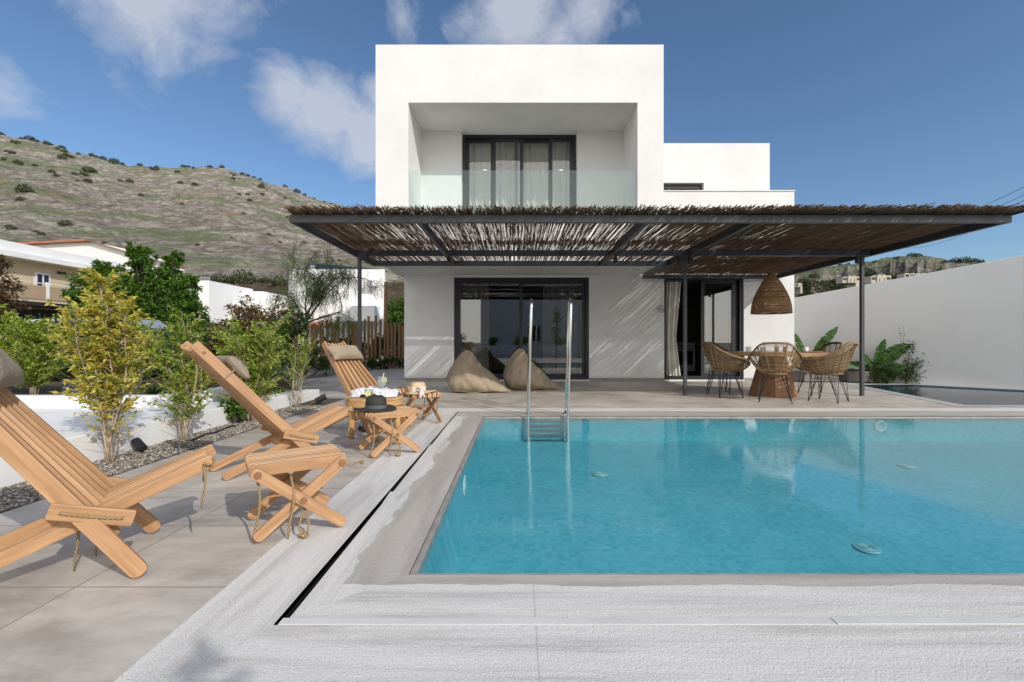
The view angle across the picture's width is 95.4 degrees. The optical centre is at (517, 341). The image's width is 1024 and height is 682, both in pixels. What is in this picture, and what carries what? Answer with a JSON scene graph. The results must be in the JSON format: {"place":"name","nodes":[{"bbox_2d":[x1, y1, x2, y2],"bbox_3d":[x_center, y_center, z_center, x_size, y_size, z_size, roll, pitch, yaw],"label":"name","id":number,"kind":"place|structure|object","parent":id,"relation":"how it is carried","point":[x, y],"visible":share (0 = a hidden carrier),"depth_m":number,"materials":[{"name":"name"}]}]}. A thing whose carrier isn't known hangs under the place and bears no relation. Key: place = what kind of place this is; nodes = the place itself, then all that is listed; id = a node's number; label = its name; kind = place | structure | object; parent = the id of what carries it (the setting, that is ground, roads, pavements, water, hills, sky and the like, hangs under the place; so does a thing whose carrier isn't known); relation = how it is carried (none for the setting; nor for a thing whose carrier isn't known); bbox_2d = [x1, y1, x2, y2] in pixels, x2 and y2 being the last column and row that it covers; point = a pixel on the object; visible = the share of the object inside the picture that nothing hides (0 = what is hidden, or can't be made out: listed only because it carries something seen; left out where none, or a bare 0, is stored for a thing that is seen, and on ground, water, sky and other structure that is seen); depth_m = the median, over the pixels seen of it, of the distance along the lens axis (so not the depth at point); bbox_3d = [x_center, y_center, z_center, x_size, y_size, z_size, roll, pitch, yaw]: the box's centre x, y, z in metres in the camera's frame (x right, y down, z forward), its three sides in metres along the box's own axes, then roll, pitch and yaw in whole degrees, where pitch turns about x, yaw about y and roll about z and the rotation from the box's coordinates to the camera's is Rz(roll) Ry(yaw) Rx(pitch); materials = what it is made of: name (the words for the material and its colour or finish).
{"place":"outdoors","nodes":[
{"label":"outdoors","id":0,"kind":"place"},
{"bbox_2d":[0,239,122,319],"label":"apartment block","id":1,"kind":"structure","parent":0,"point":[38,271],"depth_m":27.73,"materials":[{"name":"beige paint"}]},
{"bbox_2d":[34,272,50,299],"bbox_3d":[-28.864,-3.325,28.286,0.069,1.650,0.905,0,0,0],"label":"window","id":2,"kind":"structure","parent":1,"relation":"in","point":[38,277],"depth_m":28.18,"materials":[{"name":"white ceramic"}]},
{"bbox_2d":[134,384,169,393],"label":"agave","id":3,"kind":"object","parent":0,"point":[152,390],"visible":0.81,"depth_m":5.71,"materials":[{"name":"green plant"}]},
{"bbox_2d":[1,399,342,512],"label":"soil bed","id":4,"kind":"object","parent":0,"point":[324,402],"depth_m":7.09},
{"bbox_2d":[6,374,291,406],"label":"planter terrace","id":5,"kind":"structure","parent":4,"relation":"on","point":[45,397],"depth_m":5.74,"materials":[{"name":"concrete"}]},
{"bbox_2d":[0,303,25,359],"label":"shrub","id":6,"kind":"object","parent":5,"relation":"on","point":[6,315],"visible":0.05,"depth_m":5.85,"materials":[{"name":"green plant"}]},
{"bbox_2d":[0,311,77,394],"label":"shrub","id":7,"kind":"object","parent":5,"relation":"on","point":[32,347],"visible":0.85,"depth_m":5.61,"materials":[{"name":"green plant"}]},
{"bbox_2d":[2,312,91,373],"bbox_3d":[-8.762,0.191,8.255,2.334,1.569,3.024,0,0,0],"label":"bush","id":8,"kind":"object","parent":5,"relation":"on","point":[54,321],"visible":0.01,"depth_m":8.75,"materials":[{"name":"green plant"}]},
{"bbox_2d":[45,341,106,381],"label":"bush","id":9,"kind":"object","parent":5,"relation":"on","point":[64,374],"visible":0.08,"depth_m":7.99,"materials":[{"name":"green plant"}]},
{"bbox_2d":[112,316,165,387],"bbox_3d":[-5.326,0.145,6.484,0.735,1.036,0.685,0,0,0],"label":"shrub","id":10,"kind":"object","parent":5,"relation":"on","point":[147,345],"visible":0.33,"depth_m":6.52,"materials":[{"name":"green plant"}]},
{"bbox_2d":[142,335,187,379],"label":"bush","id":11,"kind":"object","parent":5,"relation":"on","point":[154,374],"visible":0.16,"depth_m":7.95,"materials":[{"name":"green plant"}]},
{"bbox_2d":[149,322,202,374],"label":"bush","id":12,"kind":"object","parent":5,"relation":"on","point":[167,333],"visible":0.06,"depth_m":9.34,"materials":[{"name":"green plant"}]},
{"bbox_2d":[190,319,230,373],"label":"bush","id":13,"kind":"object","parent":5,"relation":"on","point":[206,332],"visible":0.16,"depth_m":9.05,"materials":[{"name":"green plant"}]},
{"bbox_2d":[205,291,298,373],"bbox_3d":[-5.349,-0.119,9.158,1.871,1.599,1.719,0,0,39],"label":"bush","id":14,"kind":"object","parent":5,"relation":"on","point":[252,313],"visible":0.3,"depth_m":8.71,"materials":[{"name":"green plant"}]},
{"bbox_2d":[214,341,298,392],"bbox_3d":[-4.421,0.426,7.988,1.421,0.942,1.156,0,0,0],"label":"bush","id":15,"kind":"object","parent":5,"relation":"on","point":[278,388],"visible":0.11,"depth_m":7.86,"materials":[{"name":"green plant"}]},
{"bbox_2d":[248,315,294,371],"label":"bush","id":16,"kind":"object","parent":5,"relation":"on","point":[282,332],"visible":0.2,"depth_m":8.98,"materials":[{"name":"green plant"}]},
{"bbox_2d":[250,305,315,369],"bbox_3d":[-4.737,-0.078,9.584,1.482,1.328,1.422,0,0,38],"label":"bush","id":17,"kind":"object","parent":5,"relation":"on","point":[298,327],"visible":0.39,"depth_m":9.36,"materials":[{"name":"green plant"}]},
{"bbox_2d":[0,389,318,487],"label":"planter wall","id":18,"kind":"structure","parent":4,"relation":"on","point":[66,424],"depth_m":4.39,"materials":[{"name":"paint"}]},
{"bbox_2d":[0,405,323,512],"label":"gravel strip","id":19,"kind":"object","parent":4,"relation":"on","point":[25,489],"visible":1,"depth_m":3.83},
{"bbox_2d":[41,268,161,463],"bbox_3d":[-3.211,0.186,3.625,0.684,1.532,0.666,0,0,-42],"label":"shrub","id":20,"kind":"object","parent":19,"relation":"on","point":[99,351],"visible":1,"depth_m":3.56,"materials":[{"name":"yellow plant"}]},
{"bbox_2d":[131,437,147,451],"bbox_3d":[-3.244,0.889,3.991,0.147,0.123,0.075,0,0,25],"label":"garden spotlight","id":21,"kind":"object","parent":19,"relation":"on","point":[138,444],"visible":0.98,"depth_m":3.97,"materials":[{"name":"black"}]},
{"bbox_2d":[0,405,327,510],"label":"pebbles","id":22,"kind":"object","parent":19,"relation":"on","point":[137,461],"visible":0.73,"depth_m":3.94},
{"bbox_2d":[144,303,221,440],"bbox_3d":[-3.178,0.296,4.448,0.672,1.312,0.453,0,0,0],"label":"shrub","id":23,"kind":"object","parent":19,"relation":"on","point":[180,382],"visible":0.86,"depth_m":4.40,"materials":[{"name":"green plant"}]},
{"bbox_2d":[217,395,247,422],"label":"bush","id":24,"kind":"object","parent":19,"relation":"on","point":[238,410],"visible":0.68,"depth_m":5.31,"materials":[{"name":"green plant"}]},
{"bbox_2d":[206,309,292,421],"bbox_3d":[-3.175,0.275,5.528,0.944,1.356,0.856,0,0,0],"label":"shrub","id":25,"kind":"object","parent":19,"relation":"on","point":[238,346],"visible":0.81,"depth_m":5.45,"materials":[{"name":"green plant"}]},
{"bbox_2d":[277,332,317,407],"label":"shrub","id":26,"kind":"object","parent":19,"relation":"on","point":[300,370],"visible":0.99,"depth_m":6.68,"materials":[{"name":"green plant"}]},
{"bbox_2d":[152,374,218,386],"bbox_3d":[-4.770,0.589,7.097,0.925,0.222,1.070,0,0,0],"label":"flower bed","id":27,"kind":"object","parent":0,"point":[210,383],"visible":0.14,"depth_m":6.73,"materials":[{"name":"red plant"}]},
{"bbox_2d":[0,135,403,345],"bbox_3d":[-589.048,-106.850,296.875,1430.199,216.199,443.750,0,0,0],"label":"hill","id":28,"kind":"structure","parent":0,"point":[158,217],"depth_m":211.18,"materials":[{"name":"stone"}]},
{"bbox_2d":[14,183,35,192],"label":"hill bush","id":29,"kind":"object","parent":28,"relation":"on","point":[24,187],"visible":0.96,"depth_m":207.13,"materials":[{"name":"green plant"}]},
{"bbox_2d":[243,291,287,334],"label":"white building","id":30,"kind":"structure","parent":0,"point":[262,295],"depth_m":27.00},
{"bbox_2d":[223,281,403,332],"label":"stony bank","id":31,"kind":"structure","parent":0,"point":[262,286],"depth_m":83.42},
{"bbox_2d":[228,268,257,283],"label":"hill bush","id":32,"kind":"object","parent":31,"relation":"on","point":[245,279],"visible":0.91,"depth_m":86.76,"materials":[{"name":"green plant"}]},
{"bbox_2d":[268,275,287,284],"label":"hill bush","id":33,"kind":"object","parent":31,"relation":"on","point":[272,281],"visible":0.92,"depth_m":83.53,"materials":[{"name":"green plant"}]},
{"bbox_2d":[275,361,401,380],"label":"gravel yard","id":34,"kind":"structure","parent":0,"point":[321,373],"depth_m":14.15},
{"bbox_2d":[27,318,211,372],"bbox_3d":[-9.301,0.218,10.600,4.292,1.456,1.810,0,0,0],"label":"parked car","id":35,"kind":"object","parent":34,"relation":"on","point":[157,323],"depth_m":10.81,"materials":[{"name":"silver metal"}]},
{"bbox_2d":[56,241,217,339],"bbox_3d":[-10.900,-0.949,13.279,4.343,3.927,2.002,0,0,0],"label":"broadleaf tree","id":36,"kind":"object","parent":34,"relation":"on","point":[158,290],"visible":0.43,"depth_m":13.22,"materials":[{"name":"green plant"}]},
{"bbox_2d":[258,239,403,374],"bbox_3d":[-5.153,-0.969,13.199,3.494,3.844,2.876,0,0,0],"label":"pepper tree","id":37,"kind":"object","parent":34,"relation":"on","point":[317,295],"visible":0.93,"depth_m":13.04,"materials":[{"name":"green plant"}]},
{"bbox_2d":[311,315,403,367],"bbox_3d":[-5.699,0.033,16.700,3.486,1.936,0.262,0,0,0],"label":"stake fence","id":38,"kind":"object","parent":34,"relation":"on","point":[391,350],"visible":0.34,"depth_m":16.65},
{"bbox_2d":[362,332,389,360],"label":"hedge shrub","id":39,"kind":"object","parent":34,"relation":"on","point":[377,346],"visible":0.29,"depth_m":17.26,"materials":[{"name":"green plant"}]},
{"bbox_2d":[371,354,393,368],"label":"ground shrub","id":40,"kind":"object","parent":34,"relation":"on","point":[380,362],"visible":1,"depth_m":15.87,"materials":[{"name":"green plant"}]},
{"bbox_2d":[383,282,386,356],"bbox_3d":[-5.558,-0.773,19.500,0.166,3.448,0.166,0,0,-22],"label":"utility pole","id":41,"kind":"object","parent":34,"relation":"on","point":[385,305],"visible":0.5,"depth_m":19.45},
{"bbox_2d":[382,328,401,356],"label":"hedge shrub","id":42,"kind":"object","parent":34,"relation":"on","point":[396,341],"visible":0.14,"depth_m":17.48,"materials":[{"name":"green plant"}]},
{"bbox_2d":[0,367,1023,681],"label":"terrace paving","id":43,"kind":"structure","parent":0,"point":[100,617],"depth_m":2.18,"materials":[{"name":"ceramic"}]},
{"bbox_2d":[0,387,215,577],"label":"lounge chair","id":44,"kind":"object","parent":43,"relation":"on","point":[78,490],"visible":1,"depth_m":1.87,"materials":[{"name":"brown wood"}]},
{"bbox_2d":[0,349,24,387],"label":"head pillow","id":45,"kind":"object","parent":44,"relation":"on","point":[11,372],"visible":1,"depth_m":1.85,"materials":[{"name":"beige fabric"}]},
{"bbox_2d":[180,341,353,479],"bbox_3d":[-1.856,0.497,3.555,0.506,0.999,1.137,0,0,43],"label":"lounge chair","id":46,"kind":"object","parent":43,"relation":"on","point":[285,435],"visible":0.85,"depth_m":3.42,"materials":[{"name":"brown wood"}]},
{"bbox_2d":[216,356,249,378],"bbox_3d":[-2.054,0.177,3.344,0.400,0.200,0.106,0,41,43],"label":"head pillow","id":47,"kind":"object","parent":46,"relation":"on","point":[236,364],"visible":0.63,"depth_m":3.22,"materials":[{"name":"beige fabric"}]},
{"bbox_2d":[113,408,456,681],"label":"pool deck","id":48,"kind":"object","parent":43,"relation":"on","point":[261,594],"visible":1,"depth_m":1.83,"materials":[{"name":"stone"}]},
{"bbox_2d":[244,444,363,543],"bbox_3d":[-1.120,0.766,2.429,0.509,0.359,0.448,0,0,-34],"label":"folding stool","id":49,"kind":"object","parent":43,"relation":"on","point":[271,470],"visible":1,"depth_m":2.31,"materials":[{"name":"brown wood"}]},
{"bbox_2d":[286,339,330,375],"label":"bush","id":50,"kind":"object","parent":43,"relation":"on","point":[315,358],"visible":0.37,"depth_m":12.09,"materials":[{"name":"green plant"}]},
{"bbox_2d":[322,341,409,435],"bbox_3d":[-1.654,0.471,5.026,1.053,0.948,0.556,0,0,29],"label":"lounge chair","id":51,"kind":"object","parent":43,"relation":"on","point":[352,374],"visible":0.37,"depth_m":5.06,"materials":[{"name":"brown wood"}]},
{"bbox_2d":[326,345,363,359],"bbox_3d":[-1.906,0.114,5.169,0.106,0.200,0.400,-48,-22,21],"label":"head pillow","id":52,"kind":"object","parent":51,"relation":"on","point":[339,352],"visible":1,"depth_m":5.09,"materials":[{"name":"beige fabric"}]},
{"bbox_2d":[345,394,402,441],"bbox_3d":[-1.420,0.748,4.620,0.550,0.406,0.550,0,0,0],"label":"side table","id":53,"kind":"object","parent":43,"relation":"on","point":[357,402],"visible":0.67,"depth_m":4.51,"materials":[{"name":"brown wood"}]},
{"bbox_2d":[350,386,401,396],"bbox_3d":[-1.420,0.492,4.661,0.481,0.093,0.309,0,0,0],"label":"towel","id":54,"kind":"object","parent":53,"relation":"on","point":[378,390],"visible":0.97,"depth_m":4.56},
{"bbox_2d":[356,405,429,457],"bbox_3d":[-1.079,0.766,4.024,0.509,0.359,0.448,0,0,-35],"label":"folding stool","id":55,"kind":"object","parent":43,"relation":"on","point":[385,427],"visible":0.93,"depth_m":3.90,"materials":[{"name":"brown wood"}]},
{"bbox_2d":[355,395,396,411],"bbox_3d":[-1.215,0.527,3.990,0.336,0.126,0.376,0,0,-40],"label":"fedora hat","id":56,"kind":"object","parent":55,"relation":"on","point":[375,403],"visible":1,"depth_m":3.91,"materials":[{"name":"grey fabric"}]},
{"bbox_2d":[400,392,441,425],"bbox_3d":[-1.153,0.766,5.384,0.448,0.359,0.509,0,0,-40],"label":"folding stool","id":57,"kind":"object","parent":43,"relation":"on","point":[428,396],"visible":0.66,"depth_m":5.36,"materials":[{"name":"brown wood"}]},
{"bbox_2d":[406,382,435,397],"bbox_3d":[-1.150,0.547,5.360,0.400,0.162,0.448,0,0,29],"label":"straw hat","id":58,"kind":"object","parent":57,"relation":"on","point":[419,388],"visible":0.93,"depth_m":5.27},
{"bbox_2d":[446,350,510,392],"bbox_3d":[-0.733,0.557,8.720,1.211,0.786,0.737,0,0,0],"label":"bean bag","id":59,"kind":"object","parent":43,"relation":"on","point":[468,372],"visible":1,"depth_m":8.51,"materials":[{"name":"beige fabric"}]},
{"bbox_2d":[503,348,558,389],"bbox_3d":[0.215,0.544,9.240,1.077,0.811,0.776,0,0,25],"label":"bean bag","id":60,"kind":"object","parent":43,"relation":"on","point":[515,373],"visible":0.97,"depth_m":9.11,"materials":[{"name":"beige fabric"}]},
{"bbox_2d":[376,45,794,380],"bbox_3d":[1.894,-2.505,14.675,9.502,6.910,10.650,0,0,0],"label":"villa","id":61,"kind":"object","parent":43,"relation":"on","point":[507,126],"visible":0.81,"depth_m":11.09,"materials":[{"name":"white paint"}]},
{"bbox_2d":[463,135,575,213],"bbox_3d":[0.033,-3.570,10.880,2.632,2.440,0.160,0,0,0],"label":"balcony door","id":62,"kind":"structure","parent":61,"relation":"in","point":[467,139],"depth_m":10.83,"materials":[{"name":"black metal"}]},
{"bbox_2d":[454,278,588,379],"bbox_3d":[0.087,-0.309,11.300,3.243,2.457,0.160,0,0,0],"label":"sliding door","id":63,"kind":"structure","parent":61,"relation":"in","point":[457,281],"depth_m":11.25,"materials":[{"name":"black metal"}]},
{"bbox_2d":[664,185,700,189],"bbox_3d":[3.880,-3.660,12.130,1.760,0.820,0.060,0,0,0],"label":"window","id":64,"kind":"structure","parent":61,"relation":"in","point":[666,187],"depth_m":12.10,"materials":[{"name":"glass"}]},
{"bbox_2d":[677,342,694,370],"bbox_3d":[5.130,0.470,14.575,0.640,0.880,0.650,0,0,0],"label":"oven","id":65,"kind":"object","parent":61,"relation":"in","point":[690,356],"visible":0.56,"depth_m":14.30,"materials":[{"name":"black"}]},
{"bbox_2d":[664,279,742,378],"bbox_3d":[4.465,-0.320,11.300,1.910,2.460,0.160,0,0,0],"label":"sliding door","id":66,"kind":"structure","parent":61,"relation":"in","point":[736,284],"depth_m":11.24,"materials":[{"name":"black metal"}]},
{"bbox_2d":[181,408,1023,681],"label":"deck marble ends","id":67,"kind":"object","parent":43,"relation":"on","point":[633,653],"visible":1,"depth_m":1.42,"materials":[{"name":"stone"}]},
{"bbox_2d":[283,202,1023,395],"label":"pergola","id":68,"kind":"object","parent":43,"relation":"on","point":[815,237],"visible":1,"depth_m":6.99,"materials":[{"name":"wood"}]},
{"bbox_2d":[750,273,792,314],"bbox_3d":[4.460,-1.043,8.200,0.662,1.106,0.662,0,0,0],"label":"pendant lamp","id":69,"kind":"object","parent":68,"relation":"hanging from","point":[772,295],"visible":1,"depth_m":8.01,"materials":[{"name":"wicker"}]},
{"bbox_2d":[703,342,744,391],"bbox_3d":[3.964,0.477,9.045,0.792,0.945,0.681,0,0,-32],"label":"rattan chair","id":70,"kind":"object","parent":43,"relation":"on","point":[716,344],"visible":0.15,"depth_m":9.09,"materials":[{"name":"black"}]},
{"bbox_2d":[700,342,750,397],"bbox_3d":[3.560,0.477,8.078,0.681,0.945,0.792,0,0,-3],"label":"rattan chair","id":71,"kind":"object","parent":43,"relation":"on","point":[730,366],"visible":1,"depth_m":7.90,"materials":[{"name":"black"}]},
{"bbox_2d":[747,342,803,403],"bbox_3d":[4.046,0.477,7.333,0.792,0.945,0.681,0,0,27],"label":"rattan chair","id":72,"kind":"object","parent":43,"relation":"on","point":[786,370],"visible":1,"depth_m":7.16,"materials":[{"name":"black"}]},
{"bbox_2d":[724,351,828,397],"bbox_3d":[4.500,0.569,8.219,1.680,0.762,1.678,0,0,0],"label":"dining table","id":73,"kind":"object","parent":43,"relation":"on","point":[774,388],"visible":0.54,"depth_m":7.95,"materials":[{"name":"brown wood"}]},
{"bbox_2d":[791,369,837,381],"bbox_3d":[6.980,0.805,11.197,0.962,0.250,0.806,0,0,0],"label":"daybed","id":74,"kind":"object","parent":43,"relation":"on","point":[796,373],"visible":0.35,"depth_m":10.80,"materials":[{"name":"grey fabric"}]},
{"bbox_2d":[794,327,837,364],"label":"banana plant","id":75,"kind":"object","parent":43,"relation":"on","point":[830,334],"visible":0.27,"depth_m":11.24,"materials":[{"name":"green plant"}]},
{"bbox_2d":[791,342,842,395],"bbox_3d":[5.390,0.477,8.358,0.681,0.945,0.792,0,0,4],"label":"rattan chair","id":76,"kind":"object","parent":43,"relation":"on","point":[824,347],"visible":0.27,"depth_m":8.48,"materials":[{"name":"black"}]},
{"bbox_2d":[800,342,858,403],"bbox_3d":[4.958,0.477,7.386,0.792,0.945,0.681,0,0,-38],"label":"rattan chair","id":77,"kind":"object","parent":43,"relation":"on","point":[819,367],"visible":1,"depth_m":7.24,"materials":[{"name":"black"}]},
{"bbox_2d":[839,370,892,381],"bbox_3d":[8.060,0.807,10.917,0.872,0.245,0.756,0,0,0],"label":"planter","id":78,"kind":"object","parent":43,"relation":"on","point":[851,376],"visible":0.33,"depth_m":10.65,"materials":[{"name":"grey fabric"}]},
{"bbox_2d":[842,339,910,382],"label":"banana plant","id":79,"kind":"object","parent":43,"relation":"on","point":[882,350],"visible":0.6,"depth_m":10.51,"materials":[{"name":"green plant"}]},
{"bbox_2d":[865,356,899,383],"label":"bush","id":80,"kind":"object","parent":43,"relation":"on","point":[885,375],"visible":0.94,"depth_m":10.38,"materials":[{"name":"green plant"}]},
{"bbox_2d":[815,384,974,401],"bbox_3d":[10.275,0.952,8.625,7.450,0.001,3.450,0,0,0],"label":"terrace edge","id":81,"kind":"object","parent":43,"relation":"on","point":[850,387],"visible":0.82,"depth_m":9.21,"materials":[{"name":"ceramic"}]},
{"bbox_2d":[794,255,1023,389],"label":"garden wall","id":82,"kind":"structure","parent":43,"relation":"on","point":[962,326],"depth_m":9.98,"materials":[{"name":"paint"}]},
{"bbox_2d":[855,384,1023,390],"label":"garden pool basin","id":83,"kind":"object","parent":43,"relation":"in","point":[945,386],"visible":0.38,"depth_m":9.84,"materials":[{"name":"concrete"}]},
{"bbox_2d":[840,383,1023,405],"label":"garden pool coping","id":84,"kind":"object","parent":83,"relation":"on","point":[928,399],"visible":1,"depth_m":8.28,"materials":[{"name":"stone"}]},
{"bbox_2d":[886,328,928,383],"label":"climbing shrub","id":85,"kind":"object","parent":84,"relation":"on","point":[904,377],"visible":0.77,"depth_m":10.33,"materials":[{"name":"green plant"}]},
{"bbox_2d":[0,0,1023,624],"label":"sky","id":86,"kind":"structure","parent":0,"point":[855,102],"materials":[{"name":"blue"}]},
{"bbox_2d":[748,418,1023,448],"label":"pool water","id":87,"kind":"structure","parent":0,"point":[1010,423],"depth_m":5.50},
{"bbox_2d":[794,256,983,297],"bbox_3d":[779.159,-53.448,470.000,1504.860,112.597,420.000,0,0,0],"label":"hill","id":88,"kind":"structure","parent":0,"point":[892,266],"depth_m":496.75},
{"bbox_2d":[836,275,858,286],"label":"hillside house","id":89,"kind":"structure","parent":88,"relation":"on","point":[852,281],"depth_m":396.00,"materials":[{"name":"beige"}]},
{"bbox_2d":[794,270,937,296],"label":"scrub wood","id":90,"kind":"object","parent":88,"relation":"on","point":[827,285],"visible":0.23,"depth_m":469.73,"materials":[{"name":"green plant"}]},
{"bbox_2d":[865,274,890,283],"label":"hillside house","id":91,"kind":"structure","parent":88,"relation":"on","point":[876,278],"depth_m":395.90,"materials":[{"name":"beige"}]},
{"bbox_2d":[865,385,1023,404],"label":"garden pool water","id":92,"kind":"structure","parent":0,"point":[965,396],"depth_m":8.51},
{"label":"ground","id":93,"kind":"structure","parent":0,"visible":0},
{"bbox_2d":[0,254,33,319],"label":"tree","id":94,"kind":"object","parent":93,"relation":"on","point":[5,297],"visible":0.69,"depth_m":15.25,"materials":[{"name":"brown plant"}]},
{"bbox_2d":[19,239,187,314],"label":"tiled white house","id":95,"kind":"structure","parent":93,"relation":"on","point":[85,247],"depth_m":44.00,"materials":[{"name":"paint"}]},
{"bbox_2d":[190,277,252,337],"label":"white block","id":96,"kind":"structure","parent":93,"relation":"on","point":[216,297],"depth_m":24.77,"materials":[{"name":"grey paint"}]},
{"bbox_2d":[288,263,385,360],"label":"white house","id":97,"kind":"structure","parent":93,"relation":"on","point":[372,307],"depth_m":22.00,"materials":[{"name":"white paint"}]},
{"bbox_2d":[285,414,456,617],"bbox_3d":[6.580,0.988,3.950,14.840,0.015,4.900,0,0,0],"label":"drain slot","id":98,"kind":"object","parent":93,"relation":"on","point":[297,605],"visible":0.25,"depth_m":2.04,"materials":[{"name":"black"}]},
{"bbox_2d":[300,412,458,604],"bbox_3d":[-0.797,0.965,3.955,0.024,0.030,4.670,0,0,0],"label":"drain cover side","id":99,"kind":"object","parent":98,"relation":"on","point":[391,492],"visible":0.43,"depth_m":2.91,"materials":[{"name":"stone"}]},
{"bbox_2d":[278,617,1023,624],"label":"drain cover strip","id":100,"kind":"object","parent":98,"relation":"on","point":[707,621],"visible":0.5,"depth_m":1.58,"materials":[{"name":"stone"}]},
{"bbox_2d":[387,294,403,338],"bbox_3d":[-6.134,-0.917,25.979,3.247,3.854,2.614,0,0,0],"label":"tree","id":101,"kind":"object","parent":93,"relation":"on","point":[397,313],"visible":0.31,"depth_m":25.65,"materials":[{"name":"green plant"}]},
{"bbox_2d":[422,421,1023,618],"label":"pool basin","id":102,"kind":"object","parent":93,"relation":"in","point":[739,497],"visible":0.5,"depth_m":4.14,"materials":[{"name":"tile"}]},
{"bbox_2d":[524,298,572,440],"bbox_3d":[0.386,0.348,5.957,0.606,1.804,0.315,0,0,0],"label":"pool ladder","id":103,"kind":"object","parent":102,"relation":"attached to","point":[568,362],"visible":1,"depth_m":5.83,"materials":[{"name":"silver metal"}]},
{"bbox_2d":[409,416,1023,574],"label":"pool lip","id":104,"kind":"object","parent":102,"relation":"on","point":[421,560],"visible":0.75,"depth_m":4.45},
{"bbox_2d":[291,412,1023,617],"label":"pool coping ends","id":105,"kind":"object","parent":104,"relation":"on","point":[618,596],"visible":1,"depth_m":1.74,"materials":[{"name":"stone"}]},
{"bbox_2d":[290,412,482,617],"bbox_3d":[-0.615,0.950,3.945,0.340,0.001,4.690,0,0,0],"label":"pool coping side","id":106,"kind":"object","parent":105,"relation":"on","point":[385,546],"visible":1,"depth_m":2.37,"materials":[{"name":"stone"}]},
{"bbox_2d":[852,542,881,553],"bbox_3d":[2.498,1.476,3.333,0.170,0.013,0.170,0,0,0],"label":"pool drain","id":107,"kind":"object","parent":102,"relation":"on","point":[867,548],"visible":1,"depth_m":3.31,"materials":[{"name":"white plastic"}]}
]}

